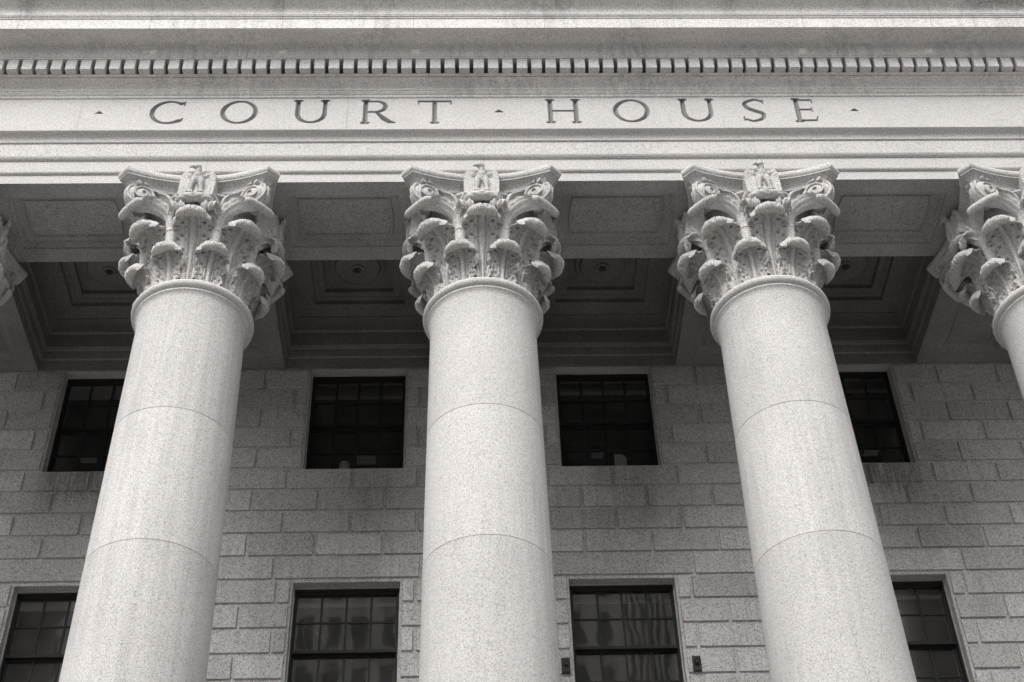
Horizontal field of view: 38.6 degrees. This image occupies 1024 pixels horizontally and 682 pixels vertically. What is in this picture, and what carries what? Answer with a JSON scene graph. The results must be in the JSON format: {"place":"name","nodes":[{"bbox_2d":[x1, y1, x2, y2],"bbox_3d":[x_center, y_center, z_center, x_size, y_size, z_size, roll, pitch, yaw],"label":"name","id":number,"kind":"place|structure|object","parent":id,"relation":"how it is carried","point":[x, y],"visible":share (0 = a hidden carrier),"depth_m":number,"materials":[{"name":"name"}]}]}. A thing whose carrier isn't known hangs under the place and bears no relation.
{"place":"outdoors","nodes":[
{"label":"outdoors","id":0,"kind":"place"},
{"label":"portico floor","id":1,"kind":"structure","parent":0,"visible":0},
{"bbox_2d":[0,215,27,305],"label":"stone column","id":2,"kind":"structure","parent":1,"relation":"on","point":[13,272],"depth_m":18.35,"materials":[{"name":"stone"}]},
{"bbox_2d":[59,164,292,681],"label":"stone column","id":3,"kind":"structure","parent":1,"relation":"on","point":[205,270],"depth_m":15.49,"materials":[{"name":"stone"}]},
{"bbox_2d":[399,162,563,681],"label":"stone column","id":4,"kind":"structure","parent":1,"relation":"on","point":[481,265],"depth_m":15.55,"materials":[{"name":"stone"}]},
{"bbox_2d":[0,0,1023,183],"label":"entablature","id":5,"kind":"structure","parent":4,"relation":"on","point":[100,91],"depth_m":18.97,"materials":[{"name":"stone"}]},
{"bbox_2d":[0,179,1010,370],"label":"portico ceiling","id":6,"kind":"structure","parent":5,"relation":"attached to","point":[347,299],"depth_m":20.21,"materials":[{"name":"stone"}]},
{"bbox_2d":[0,362,1023,681],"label":"courthouse wall","id":7,"kind":"structure","parent":1,"relation":"on","point":[654,574],"depth_m":19.01,"materials":[{"name":"grey stone"}]},
{"bbox_2d":[0,591,77,681],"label":"window frame","id":8,"kind":"structure","parent":7,"relation":"in","point":[41,601],"depth_m":17.79,"materials":[{"name":"black paint"}]},
{"bbox_2d":[45,377,124,471],"bbox_3d":[-5.510,1.238,19.837,1.320,1.842,0.164,0,-42,-2],"label":"window frame","id":9,"kind":"structure","parent":7,"relation":"in","point":[80,388],"depth_m":20.11,"materials":[{"name":"black paint"}]},
{"bbox_2d":[80,454,96,462],"bbox_3d":[-6.605,1.833,22.797,0.240,0.062,0.160,0,-42,-2],"label":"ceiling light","id":10,"kind":"object","parent":7,"relation":"attached to","point":[88,460],"visible":0.76,"depth_m":22.78,"materials":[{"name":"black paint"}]},
{"bbox_2d":[303,621,330,649],"bbox_3d":[-2.372,3.687,18.076,0.445,0.529,0.010,0,-42,-2],"label":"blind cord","id":11,"kind":"object","parent":7,"relation":"hanging from","point":[314,631],"visible":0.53,"depth_m":18.10,"materials":[{"name":"grey"}]},
{"bbox_2d":[286,587,399,681],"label":"window frame","id":12,"kind":"structure","parent":7,"relation":"in","point":[338,597],"depth_m":17.94,"materials":[{"name":"black paint"}]},
{"bbox_2d":[339,459,349,468],"bbox_3d":[-2.248,1.748,19.577,0.160,0.405,0.080,0,-42,-2],"label":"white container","id":13,"kind":"object","parent":7,"relation":"in","point":[344,464],"visible":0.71,"depth_m":19.61,"materials":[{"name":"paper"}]},
{"bbox_2d":[304,375,405,468],"bbox_3d":[-2.111,1.210,19.941,1.320,1.842,0.164,0,-42,-2],"label":"window frame","id":14,"kind":"structure","parent":7,"relation":"in","point":[326,387],"depth_m":20.33,"materials":[{"name":"black paint"}]},
{"bbox_2d":[356,455,375,464],"bbox_3d":[-2.298,1.851,22.987,0.320,0.062,0.240,0,-42,-2],"label":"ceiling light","id":15,"kind":"object","parent":7,"relation":"attached to","point":[365,459],"visible":0.67,"depth_m":22.95,"materials":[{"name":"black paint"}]},
{"bbox_2d":[561,658,570,673],"bbox_3d":[0.636,3.817,17.258,0.100,0.200,0.097,0,-42,-2],"label":"iron bracket","id":16,"kind":"object","parent":7,"relation":"attached to","point":[565,663],"visible":1,"depth_m":17.24,"materials":[{"name":"black metal"}]},
{"bbox_2d":[590,452,603,458],"bbox_3d":[1.341,1.786,23.060,0.200,0.062,0.160,0,-42,-2],"label":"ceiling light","id":17,"kind":"object","parent":7,"relation":"attached to","point":[596,455],"visible":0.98,"depth_m":23.03,"materials":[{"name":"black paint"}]},
{"bbox_2d":[556,372,658,465],"bbox_3d":[1.287,1.181,20.044,1.320,1.842,0.164,0,-42,-2],"label":"window frame","id":18,"kind":"structure","parent":7,"relation":"in","point":[631,383],"depth_m":20.39,"materials":[{"name":"black paint"}]},
{"bbox_2d":[614,454,626,465],"bbox_3d":[1.464,1.650,19.717,0.169,0.300,0.015,7,-43,-9],"label":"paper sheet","id":19,"kind":"object","parent":7,"relation":"attached to","point":[619,459],"visible":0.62,"depth_m":19.75,"materials":[{"name":"grey paper"}]},
{"bbox_2d":[569,583,684,681],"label":"window frame","id":20,"kind":"structure","parent":7,"relation":"in","point":[646,593],"depth_m":17.99,"materials":[{"name":"black paint"}]},
{"bbox_2d":[692,656,701,671],"bbox_3d":[2.189,3.804,17.305,0.100,0.200,0.097,0,-42,-2],"label":"iron bracket","id":21,"kind":"object","parent":7,"relation":"attached to","point":[696,663],"visible":1,"depth_m":17.29,"materials":[{"name":"black metal"}]},
{"bbox_2d":[862,449,878,455],"bbox_3d":[5.688,1.757,23.200,0.240,0.062,0.170,0,-42,-2],"label":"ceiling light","id":22,"kind":"object","parent":7,"relation":"attached to","point":[870,452],"visible":0.86,"depth_m":23.17,"materials":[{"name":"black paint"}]},
{"bbox_2d":[838,370,911,462],"bbox_3d":[4.685,1.153,20.147,1.320,1.842,0.164,0,-42,-2],"label":"window frame","id":23,"kind":"structure","parent":7,"relation":"in","point":[852,381],"depth_m":20.44,"materials":[{"name":"black paint"}]},
{"bbox_2d":[891,579,970,681],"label":"window frame","id":24,"kind":"structure","parent":7,"relation":"in","point":[917,590],"depth_m":18.07,"materials":[{"name":"black paint"}]},
{"bbox_2d":[668,161,916,681],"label":"stone column","id":25,"kind":"structure","parent":1,"relation":"on","point":[754,266],"depth_m":15.64,"materials":[{"name":"stone"}]},
{"bbox_2d":[926,162,1023,399],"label":"stone column","id":26,"kind":"structure","parent":1,"relation":"on","point":[982,247],"depth_m":17.77,"materials":[{"name":"stone"}]}
]}

